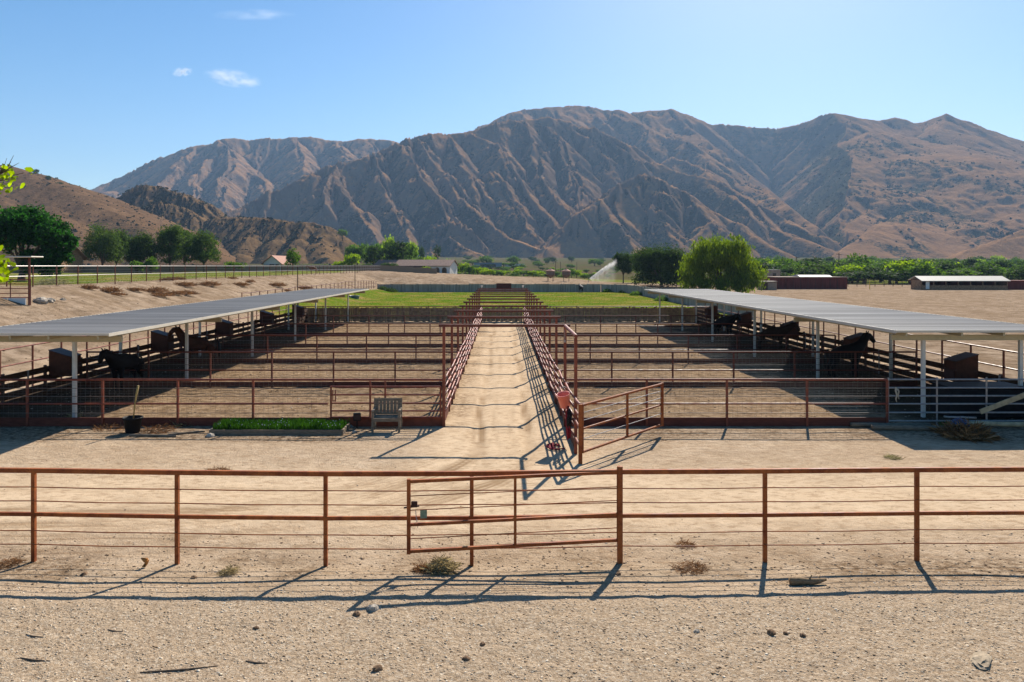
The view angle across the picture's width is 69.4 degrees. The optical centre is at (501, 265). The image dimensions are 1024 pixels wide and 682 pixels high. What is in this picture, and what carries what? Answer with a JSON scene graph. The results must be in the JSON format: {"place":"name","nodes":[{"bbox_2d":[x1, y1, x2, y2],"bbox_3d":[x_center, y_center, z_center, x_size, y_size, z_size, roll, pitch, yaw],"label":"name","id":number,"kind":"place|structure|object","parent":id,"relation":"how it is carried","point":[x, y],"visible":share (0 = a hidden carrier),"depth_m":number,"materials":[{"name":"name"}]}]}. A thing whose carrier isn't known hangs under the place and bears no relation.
{"place":"outdoors","nodes":[
{"label":"outdoors","id":0,"kind":"place"},
{"bbox_2d":[0,155,35,283],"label":"leafy branch","id":1,"kind":"object","parent":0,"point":[5,177],"visible":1,"depth_m":6.60,"materials":[{"name":"green plant"}]},
{"bbox_2d":[0,165,235,265],"bbox_3d":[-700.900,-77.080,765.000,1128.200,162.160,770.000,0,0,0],"label":"hill","id":2,"kind":"structure","parent":0,"point":[38,193],"depth_m":657.11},
{"bbox_2d":[0,165,236,265],"bbox_3d":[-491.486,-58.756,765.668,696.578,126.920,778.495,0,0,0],"label":"hill scrub","id":3,"kind":"object","parent":2,"relation":"on","point":[75,230],"visible":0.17,"depth_m":639.82,"materials":[{"name":"green plant"}]},
{"bbox_2d":[137,423,179,433],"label":"dry grass","id":4,"kind":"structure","parent":0,"point":[156,427],"depth_m":22.29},
{"bbox_2d":[118,184,369,263],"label":"rocky hill","id":5,"kind":"structure","parent":0,"point":[252,242],"depth_m":746.43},
{"bbox_2d":[118,185,372,264],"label":"rocky hill scrub","id":6,"kind":"object","parent":5,"relation":"on","point":[226,225],"visible":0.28,"depth_m":758.70,"materials":[{"name":"green plant"}]},
{"bbox_2d":[0,257,1023,681],"bbox_3d":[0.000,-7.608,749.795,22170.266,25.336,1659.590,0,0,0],"label":"ground","id":7,"kind":"structure","parent":0,"point":[504,407],"depth_m":14.62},
{"bbox_2d":[0,256,42,304],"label":"corral shelter","id":8,"kind":"object","parent":7,"relation":"on","point":[21,300],"visible":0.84,"depth_m":44.91,"materials":[{"name":"red paint"}]},
{"bbox_2d":[0,201,79,280],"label":"shade tree","id":9,"kind":"object","parent":7,"relation":"on","point":[21,227],"visible":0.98,"depth_m":73.03,"materials":[{"name":"green plant"}]},
{"bbox_2d":[34,277,71,284],"bbox_3d":[-36.463,1.075,60.063,3.174,0.912,3.314,0,0,0],"label":"sage bush","id":10,"kind":"object","parent":7,"relation":"on","point":[49,281],"visible":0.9,"depth_m":59.51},
{"bbox_2d":[34,246,88,272],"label":"house","id":11,"kind":"structure","parent":7,"relation":"on","point":[79,254],"depth_m":156.39,"materials":[{"name":"brown wood"}]},
{"bbox_2d":[79,222,124,265],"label":"pasture tree","id":12,"kind":"object","parent":7,"relation":"on","point":[102,248],"visible":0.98,"depth_m":163.73,"materials":[{"name":"green plant"}]},
{"bbox_2d":[104,228,130,265],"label":"pasture tree","id":13,"kind":"object","parent":7,"relation":"on","point":[124,236],"visible":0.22,"depth_m":171.59,"materials":[{"name":"green plant"}]},
{"bbox_2d":[98,348,144,390],"bbox_3d":[-15.249,4.073,29.676,0.701,1.788,2.534,0,0,12],"label":"horse","id":14,"kind":"object","parent":7,"relation":"on","point":[120,363],"visible":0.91,"depth_m":29.40},
{"bbox_2d":[122,415,142,433],"bbox_3d":[-11.079,4.766,22.200,0.580,0.460,0.580,0,0,0],"label":"plant pot","id":15,"kind":"object","parent":7,"relation":"on","point":[131,425],"visible":1,"depth_m":22.02,"materials":[{"name":"black plastic"}]},
{"bbox_2d":[121,230,161,272],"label":"pasture tree","id":16,"kind":"object","parent":7,"relation":"on","point":[142,248],"visible":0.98,"depth_m":156.57,"materials":[{"name":"green plant"}]},
{"bbox_2d":[0,303,298,393],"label":"fence","id":17,"kind":"object","parent":7,"relation":"on","point":[130,340],"visible":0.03,"depth_m":33.41,"materials":[{"name":"metal"}]},
{"bbox_2d":[142,256,159,272],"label":"leafy shrub","id":18,"kind":"object","parent":7,"relation":"on","point":[151,263],"visible":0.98,"depth_m":149.27,"materials":[{"name":"green plant"}]},
{"bbox_2d":[0,309,307,409],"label":"board wall","id":19,"kind":"structure","parent":7,"relation":"on","point":[44,369],"depth_m":31.38,"materials":[{"name":"brown paint"}]},
{"bbox_2d":[48,348,81,375],"bbox_3d":[-16.881,3.710,28.600,0.862,1.020,0.770,0,0,0],"label":"feed box","id":20,"kind":"object","parent":19,"relation":"attached to","point":[60,361],"visible":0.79,"depth_m":28.24,"materials":[{"name":"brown wood"}]},
{"bbox_2d":[151,330,173,350],"bbox_3d":[-16.881,3.710,36.800,0.862,1.020,0.770,0,0,0],"label":"feed box","id":21,"kind":"object","parent":19,"relation":"attached to","point":[161,340],"visible":0.97,"depth_m":36.44,"materials":[{"name":"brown wood"}]},
{"bbox_2d":[215,319,233,333],"bbox_3d":[-16.881,3.710,45.000,0.862,1.020,0.770,0,0,0],"label":"feed box","id":22,"kind":"object","parent":19,"relation":"attached to","point":[224,327],"visible":0.72,"depth_m":44.64,"materials":[{"name":"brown wood"}]},
{"bbox_2d":[1,272,318,283],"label":"pasture grass","id":23,"kind":"structure","parent":7,"relation":"on","point":[133,278],"depth_m":102.05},
{"bbox_2d":[0,379,328,426],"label":"pen fence","id":24,"kind":"object","parent":7,"relation":"on","point":[26,421],"visible":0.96,"depth_m":23.00,"materials":[{"name":"metal"}]},
{"bbox_2d":[154,221,188,272],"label":"pasture tree","id":25,"kind":"object","parent":7,"relation":"on","point":[173,236],"visible":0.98,"depth_m":163.85,"materials":[{"name":"green plant"}]},
{"bbox_2d":[171,225,196,264],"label":"pasture tree","id":26,"kind":"object","parent":7,"relation":"on","point":[188,236],"visible":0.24,"depth_m":173.32,"materials":[{"name":"green plant"}]},
{"bbox_2d":[0,289,368,416],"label":"stall canopy","id":27,"kind":"object","parent":7,"relation":"on","point":[112,327],"visible":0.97,"depth_m":29.28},
{"bbox_2d":[6,266,364,286],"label":"pasture fence","id":28,"kind":"object","parent":7,"relation":"on","point":[206,272],"visible":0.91,"depth_m":71.98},
{"bbox_2d":[1,275,372,387],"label":"bank clods","id":29,"kind":"object","parent":7,"relation":"on","point":[150,298],"visible":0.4,"depth_m":59.93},
{"bbox_2d":[167,326,220,366],"bbox_3d":[-15.193,3.922,36.546,2.476,2.051,0.701,0,0,-16],"label":"horse","id":30,"kind":"object","parent":7,"relation":"on","point":[198,343],"visible":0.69,"depth_m":36.31},
{"bbox_2d":[182,228,221,271],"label":"pasture tree","id":31,"kind":"object","parent":7,"relation":"on","point":[198,250],"visible":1,"depth_m":166.75,"materials":[{"name":"green plant"}]},
{"bbox_2d":[0,265,436,273],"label":"board fence","id":32,"kind":"object","parent":7,"relation":"on","point":[126,269],"visible":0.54,"depth_m":177.25,"materials":[{"name":"grey wood"}]},
{"bbox_2d":[216,562,240,576],"bbox_3d":[-4.389,4.864,11.934,0.408,0.196,0.509,0,0,0],"label":"pale weed","id":33,"kind":"object","parent":7,"relation":"on","point":[229,569],"visible":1,"depth_m":11.88,"materials":[{"name":"plant"}]},
{"bbox_2d":[86,351,456,387],"bbox_3d":[-9.466,4.304,30.384,15.231,1.596,0.117,0,0,0],"label":"pen fence","id":34,"kind":"object","parent":7,"relation":"on","point":[210,384],"visible":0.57,"depth_m":30.37,"materials":[{"name":"metal"}]},
{"bbox_2d":[261,255,296,270],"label":"house","id":35,"kind":"structure","parent":7,"relation":"on","point":[275,260],"depth_m":180.00,"materials":[{"name":"pink paint"}]},
{"bbox_2d":[209,417,349,434],"bbox_3d":[-6.684,4.832,22.410,3.982,0.397,1.110,0,0,0],"label":"garden bed","id":36,"kind":"object","parent":7,"relation":"on","point":[293,426],"visible":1,"depth_m":22.02,"materials":[{"name":"plant"}]},
{"bbox_2d":[284,247,300,269],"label":"valley tree","id":37,"kind":"object","parent":7,"relation":"on","point":[291,260],"visible":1,"depth_m":171.42,"materials":[{"name":"green plant"}]},
{"bbox_2d":[241,280,373,296],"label":"side rail fence","id":38,"kind":"object","parent":7,"relation":"on","point":[363,283],"visible":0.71,"depth_m":103.03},
{"bbox_2d":[167,334,465,363],"bbox_3d":[-9.466,4.301,37.783,15.231,1.591,0.117,0,0,0],"label":"pen fence","id":39,"kind":"object","parent":7,"relation":"on","point":[311,360],"visible":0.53,"depth_m":37.79,"materials":[{"name":"metal"}]},
{"bbox_2d":[222,323,471,347],"bbox_3d":[-9.466,4.307,45.181,15.231,1.602,0.111,0,0,0],"label":"pen fence","id":40,"kind":"object","parent":7,"relation":"on","point":[305,345],"visible":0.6,"depth_m":45.20,"materials":[{"name":"metal"}]},
{"bbox_2d":[262,315,475,334],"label":"pen fence","id":41,"kind":"object","parent":7,"relation":"on","point":[333,326],"visible":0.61,"depth_m":52.57,"materials":[{"name":"metal"}]},
{"bbox_2d":[364,245,384,264],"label":"oak tree","id":42,"kind":"object","parent":7,"relation":"on","point":[372,251],"visible":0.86,"depth_m":253.87,"materials":[{"name":"green plant"}]},
{"bbox_2d":[328,379,441,426],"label":"pen gate","id":43,"kind":"structure","parent":7,"relation":"on","point":[417,421],"depth_m":22.95,"materials":[{"name":"metal"}]},
{"bbox_2d":[371,398,401,432],"bbox_3d":[-3.490,4.535,22.500,0.875,0.937,0.665,0,0,-2],"label":"wooden bench","id":44,"kind":"object","parent":7,"relation":"on","point":[387,414],"visible":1,"depth_m":22.71,"materials":[{"name":"grey wood"}]},
{"bbox_2d":[296,306,480,321],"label":"slat fence","id":45,"kind":"object","parent":7,"relation":"on","point":[396,310],"visible":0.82,"depth_m":66.19,"materials":[{"name":"brown metal"}]},
{"bbox_2d":[373,241,409,259],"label":"oak tree","id":46,"kind":"object","parent":7,"relation":"on","point":[401,248],"visible":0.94,"depth_m":248.12,"materials":[{"name":"green plant"}]},
{"bbox_2d":[374,260,458,273],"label":"arcade house","id":47,"kind":"structure","parent":7,"relation":"on","point":[446,266],"depth_m":238.54,"materials":[{"name":"white paint"}]},
{"bbox_2d":[421,553,464,575],"bbox_3d":[-0.977,4.789,11.949,0.796,0.311,0.755,0,0,0],"label":"tumbleweed","id":48,"kind":"object","parent":7,"relation":"on","point":[443,566],"visible":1,"depth_m":11.88,"materials":[{"name":"plant"}]},
{"bbox_2d":[445,307,481,420],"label":"lane fence","id":49,"kind":"object","parent":7,"relation":"on","point":[454,387],"visible":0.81,"depth_m":30.19,"materials":[{"name":"metal"}]},
{"bbox_2d":[377,284,600,291],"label":"field wall","id":50,"kind":"structure","parent":7,"relation":"on","point":[475,287],"depth_m":141.92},
{"bbox_2d":[482,307,522,321],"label":"slat fence","id":51,"kind":"object","parent":7,"relation":"on","point":[502,314],"visible":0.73,"depth_m":66.19,"materials":[{"name":"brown wood"}]},
{"bbox_2d":[463,301,542,363],"bbox_3d":[0.085,3.456,37.800,4.090,3.282,0.085,0,0,0],"label":"overhead frame","id":52,"kind":"object","parent":7,"relation":"on","point":[539,302],"visible":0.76,"depth_m":37.76,"materials":[{"name":"red paint"}]},
{"bbox_2d":[472,293,533,340],"bbox_3d":[0.085,3.456,48.900,4.090,3.284,0.085,0,0,0],"label":"overhead frame","id":53,"kind":"object","parent":7,"relation":"on","point":[474,294],"visible":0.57,"depth_m":48.86,"materials":[{"name":"red paint"}]},
{"bbox_2d":[459,305,547,373],"bbox_3d":[0.085,3.456,34.100,4.090,3.282,0.085,0,0,0],"label":"overhead frame","id":54,"kind":"object","parent":7,"relation":"on","point":[463,306],"visible":0.76,"depth_m":34.06,"materials":[{"name":"red paint"}]},
{"bbox_2d":[467,298,539,354],"bbox_3d":[0.085,3.457,41.500,4.090,3.286,0.085,0,0,0],"label":"overhead frame","id":55,"kind":"object","parent":7,"relation":"on","point":[536,299],"visible":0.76,"depth_m":41.46,"materials":[{"name":"red paint"}]},
{"bbox_2d":[447,316,560,403],"bbox_3d":[0.085,3.452,26.700,4.090,3.276,0.085,0,0,0],"label":"overhead frame","id":56,"kind":"object","parent":7,"relation":"on","point":[556,318],"visible":0.76,"depth_m":26.66,"materials":[{"name":"red paint"}]},
{"bbox_2d":[454,310,553,387],"bbox_3d":[0.085,3.460,30.400,4.090,3.292,0.085,0,0,0],"label":"overhead frame","id":57,"kind":"object","parent":7,"relation":"on","point":[458,311],"visible":0.76,"depth_m":30.36,"materials":[{"name":"red paint"}]},
{"bbox_2d":[278,289,730,314],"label":"field grass","id":58,"kind":"structure","parent":7,"relation":"on","point":[503,300],"depth_m":106.83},
{"bbox_2d":[439,324,577,453],"bbox_3d":[0.085,3.457,21.311,4.090,3.286,3.462,0,0,0],"label":"overhead frame","id":59,"kind":"object","parent":7,"relation":"on","point":[565,326],"visible":0.89,"depth_m":22.96,"materials":[{"name":"red paint"}]},
{"bbox_2d":[0,428,1017,559],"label":"yard pebbles","id":60,"kind":"object","parent":7,"relation":"on","point":[520,450],"visible":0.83,"depth_m":18.96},
{"bbox_2d":[0,466,1023,566],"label":"pipe fence","id":61,"kind":"object","parent":7,"relation":"on","point":[325,518],"visible":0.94,"depth_m":12.41,"materials":[{"name":"metal"}]},
{"bbox_2d":[404,471,617,554],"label":"swing gate","id":62,"kind":"structure","parent":61,"relation":"attached to","point":[423,512],"depth_m":12.16,"materials":[{"name":"metal"}]},
{"bbox_2d":[0,533,1023,592],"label":"loose pebbles","id":63,"kind":"object","parent":7,"relation":"on","point":[362,558],"visible":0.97,"depth_m":12.19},
{"bbox_2d":[4,327,1022,422],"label":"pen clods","id":64,"kind":"object","parent":7,"relation":"on","point":[465,347],"visible":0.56,"depth_m":33.21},
{"bbox_2d":[523,307,573,446],"bbox_3d":[1.941,4.283,42.875,0.186,1.645,46.320,0,0,0],"label":"lane fence","id":65,"kind":"object","parent":7,"relation":"on","point":[552,389],"visible":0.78,"depth_m":29.45,"materials":[{"name":"metal"}]},
{"bbox_2d":[556,387,569,408],"bbox_3d":[1.718,3.639,20.538,0.392,0.585,0.387,-15,13,-19],"label":"bucket","id":66,"kind":"object","parent":65,"relation":"hanging from","point":[563,397],"visible":1,"depth_m":20.45,"materials":[{"name":"pink plastic"}]},
{"bbox_2d":[573,383,663,463],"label":"lane gate","id":67,"kind":"structure","parent":7,"relation":"on","point":[581,428],"depth_m":19.81,"materials":[{"name":"metal"}]},
{"bbox_2d":[530,306,709,321],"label":"slat fence","id":68,"kind":"object","parent":7,"relation":"on","point":[633,310],"visible":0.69,"depth_m":66.19,"materials":[{"name":"brown metal"}]},
{"bbox_2d":[612,251,634,282],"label":"slender tree","id":69,"kind":"object","parent":7,"relation":"on","point":[622,262],"visible":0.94,"depth_m":188.88,"materials":[{"name":"green plant"}]},
{"bbox_2d":[530,315,741,335],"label":"pen fence","id":70,"kind":"object","parent":7,"relation":"on","point":[670,326],"visible":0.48,"depth_m":52.57,"materials":[{"name":"metal"}]},
{"bbox_2d":[627,242,688,286],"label":"shade tree","id":71,"kind":"object","parent":7,"relation":"on","point":[656,266],"visible":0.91,"depth_m":161.95,"materials":[{"name":"green plant"}]},
{"bbox_2d":[535,323,780,347],"bbox_3d":[9.550,4.299,45.181,15.061,1.587,0.111,0,0,0],"label":"pen fence","id":72,"kind":"object","parent":7,"relation":"on","point":[663,345],"visible":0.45,"depth_m":45.20,"materials":[{"name":"metal"}]},
{"bbox_2d":[601,284,752,317],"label":"field wall","id":73,"kind":"structure","parent":7,"relation":"on","point":[626,288],"depth_m":114.08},
{"bbox_2d":[541,334,835,363],"bbox_3d":[9.550,4.311,37.783,15.061,1.610,0.117,0,0,0],"label":"pen fence","id":74,"kind":"object","parent":7,"relation":"on","point":[639,361],"visible":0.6,"depth_m":37.79,"materials":[{"name":"metal"}]},
{"bbox_2d":[668,558,709,575],"bbox_3d":[3.084,4.904,12.137,0.702,0.152,0.686,0,0,-10],"label":"dry weed","id":75,"kind":"object","parent":7,"relation":"on","point":[692,568],"visible":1,"depth_m":12.11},
{"bbox_2d":[674,233,768,292],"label":"willow tree","id":76,"kind":"object","parent":7,"relation":"on","point":[714,256],"visible":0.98,"depth_m":124.06,"materials":[{"name":"green plant"}]},
{"bbox_2d":[713,313,740,337],"bbox_3d":[15.613,4.070,51.301,0.701,1.788,2.534,0,0,-30],"label":"horse","id":77,"kind":"object","parent":7,"relation":"on","point":[733,318],"visible":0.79,"depth_m":51.05},
{"bbox_2d":[567,378,888,426],"bbox_3d":[7.026,4.300,23.003,10.011,1.589,0.117,0,0,0],"label":"pen fence","id":78,"kind":"object","parent":7,"relation":"on","point":[756,421],"visible":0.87,"depth_m":23.02,"materials":[{"name":"metal"}]},
{"bbox_2d":[551,351,917,386],"bbox_3d":[9.550,4.297,30.384,15.061,1.582,0.117,0,0,0],"label":"pen fence","id":79,"kind":"object","parent":7,"relation":"on","point":[749,384],"visible":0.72,"depth_m":30.37,"materials":[{"name":"metal"}]},
{"bbox_2d":[756,322,799,350],"bbox_3d":[15.802,4.041,42.491,2.534,1.788,0.701,0,0,28],"label":"horse","id":80,"kind":"object","parent":7,"relation":"on","point":[787,329],"visible":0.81,"depth_m":42.21},
{"bbox_2d":[762,275,847,288],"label":"barn","id":81,"kind":"structure","parent":7,"relation":"on","point":[809,282],"depth_m":160.00,"materials":[{"name":"red"}]},
{"bbox_2d":[788,575,826,584],"bbox_3d":[4.700,4.809,11.341,0.569,0.167,0.121,0,0,0],"label":"firewood","id":82,"kind":"object","parent":7,"relation":"on","point":[802,581],"visible":1,"depth_m":11.30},
{"bbox_2d":[794,265,835,275],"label":"grey tree","id":83,"kind":"object","parent":7,"relation":"on","point":[813,270],"visible":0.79,"depth_m":200.66,"materials":[{"name":"green plant"}]},
{"bbox_2d":[644,289,1023,416],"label":"stall canopy","id":84,"kind":"object","parent":7,"relation":"on","point":[900,324],"visible":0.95,"depth_m":30.34,"materials":[{"name":"metal"}]},
{"bbox_2d":[824,330,875,377],"bbox_3d":[15.549,3.921,33.026,2.476,2.051,0.701,0,0,-8],"label":"horse","id":85,"kind":"object","parent":7,"relation":"on","point":[860,343],"visible":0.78,"depth_m":32.84},
{"bbox_2d":[841,252,870,264],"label":"valley tree","id":86,"kind":"object","parent":7,"relation":"on","point":[858,258],"visible":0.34,"depth_m":253.74,"materials":[{"name":"green plant"}]},
{"bbox_2d":[697,309,1023,386],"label":"board wall","id":87,"kind":"structure","parent":7,"relation":"on","point":[909,374],"depth_m":34.19,"materials":[{"name":"brown paint"}]},
{"bbox_2d":[737,312,751,326],"bbox_3d":[16.881,3.710,51.500,0.862,1.020,0.770,0,0,0],"label":"feed box","id":88,"kind":"object","parent":87,"relation":"attached to","point":[746,317],"visible":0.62,"depth_m":51.14,"materials":[{"name":"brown wood"}]},
{"bbox_2d":[843,332,867,354],"bbox_3d":[16.881,3.710,35.300,0.862,1.020,0.770,0,0,0],"label":"feed box","id":89,"kind":"object","parent":87,"relation":"attached to","point":[851,338],"visible":0.36,"depth_m":35.14,"materials":[{"name":"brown wood"}]},
{"bbox_2d":[943,352,978,381],"bbox_3d":[16.881,3.710,27.200,0.862,1.020,0.770,0,0,0],"label":"feed box","id":90,"kind":"object","parent":87,"relation":"attached to","point":[963,365],"visible":0.84,"depth_m":26.84,"materials":[{"name":"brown wood"}]},
{"bbox_2d":[705,303,1023,378],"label":"fence","id":91,"kind":"object","parent":7,"relation":"on","point":[1003,367],"visible":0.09,"depth_m":32.95,"materials":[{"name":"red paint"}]},
{"bbox_2d":[839,270,892,283],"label":"oak tree","id":92,"kind":"object","parent":7,"relation":"on","point":[863,276],"visible":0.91,"depth_m":201.93,"materials":[{"name":"green plant"}]},
{"bbox_2d":[869,270,911,283],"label":"oak tree","id":93,"kind":"object","parent":7,"relation":"on","point":[904,274],"visible":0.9,"depth_m":199.29,"materials":[{"name":"green plant"}]},
{"bbox_2d":[850,422,930,426],"bbox_3d":[12.054,4.931,22.940,2.472,0.158,0.148,0,0,-1],"label":"wooden pole","id":94,"kind":"object","parent":7,"relation":"on","point":[860,424],"visible":0.65,"depth_m":22.89,"materials":[{"name":"grey wood"}]},
{"bbox_2d":[871,425,943,430],"bbox_3d":[12.437,4.923,22.469,2.313,0.179,0.181,0,0,4],"label":"wooden pole","id":95,"kind":"object","parent":7,"relation":"on","point":[903,427],"visible":0.78,"depth_m":22.43,"materials":[{"name":"grey wood"}]},
{"bbox_2d":[888,257,933,283],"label":"willow bush","id":96,"kind":"object","parent":7,"relation":"on","point":[899,266],"visible":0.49,"depth_m":208.37,"materials":[{"name":"green plant"}]},
{"bbox_2d":[904,261,940,275],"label":"valley tree","id":97,"kind":"object","parent":7,"relation":"on","point":[923,268],"visible":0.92,"depth_m":200.38,"materials":[{"name":"green plant"}]},
{"bbox_2d":[937,261,968,271],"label":"grey tree","id":98,"kind":"object","parent":7,"relation":"on","point":[945,265],"visible":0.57,"depth_m":217.22,"materials":[{"name":"green plant"}]},
{"bbox_2d":[887,377,1023,424],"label":"panel gate","id":99,"kind":"structure","parent":7,"relation":"on","point":[937,395],"depth_m":23.03,"materials":[{"name":"metal"}]},
{"bbox_2d":[979,393,1023,413],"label":"plank","id":100,"kind":"object","parent":99,"relation":"attached to","point":[1002,403],"visible":1,"depth_m":22.75,"materials":[{"name":"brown wood"}]},
{"bbox_2d":[933,267,982,275],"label":"valley tree","id":101,"kind":"object","parent":7,"relation":"on","point":[958,271],"visible":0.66,"depth_m":198.93,"materials":[{"name":"green plant"}]},
{"bbox_2d":[908,276,1009,289],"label":"stable","id":102,"kind":"structure","parent":7,"relation":"on","point":[959,282],"depth_m":155.16,"materials":[{"name":"white wood"}]},
{"bbox_2d":[926,416,1009,443],"bbox_3d":[13.593,4.664,21.632,2.001,0.690,2.057,0,0,0],"label":"brush pile","id":103,"kind":"object","parent":7,"relation":"on","point":[962,431],"visible":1,"depth_m":21.33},
{"bbox_2d":[929,382,1023,418],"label":"water tank","id":104,"kind":"object","parent":7,"relation":"on","point":[976,408],"visible":0.72,"depth_m":24.05,"materials":[{"name":"plastic"}]},
{"bbox_2d":[970,651,991,669],"bbox_3d":[5.831,4.798,9.001,0.219,0.091,0.496,0,0,37],"label":"field stone","id":105,"kind":"object","parent":7,"relation":"on","point":[980,660],"visible":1,"depth_m":8.93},
{"bbox_2d":[970,265,1007,275],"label":"oak tree","id":106,"kind":"object","parent":7,"relation":"on","point":[988,270],"visible":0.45,"depth_m":201.09,"materials":[{"name":"green plant"}]},
{"bbox_2d":[969,421,1023,426],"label":"wooden pole","id":107,"kind":"object","parent":7,"relation":"on","point":[1006,424],"visible":0.75,"depth_m":22.63,"materials":[{"name":"grey wood"}]},
{"bbox_2d":[0,575,1023,681],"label":"gravel","id":108,"kind":"structure","parent":0,"point":[599,678],"depth_m":9.84,"materials":[{"name":"gravel"}]},
{"bbox_2d":[0,0,1023,189],"label":"sky","id":109,"kind":"structure","parent":0,"point":[93,92],"materials":[{"name":"blue"}]},
{"bbox_2d":[91,105,1023,258],"bbox_3d":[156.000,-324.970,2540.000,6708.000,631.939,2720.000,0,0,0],"label":"mountains","id":110,"kind":"structure","parent":0,"point":[967,200],"depth_m":1888.06,"materials":[{"name":"stone"}]},
{"bbox_2d":[104,113,1023,248],"bbox_3d":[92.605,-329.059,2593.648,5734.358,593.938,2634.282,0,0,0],"label":"mountain chaparral","id":111,"kind":"object","parent":110,"relation":"on","point":[691,213],"visible":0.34,"depth_m":1876.87,"materials":[{"name":"green plant"}]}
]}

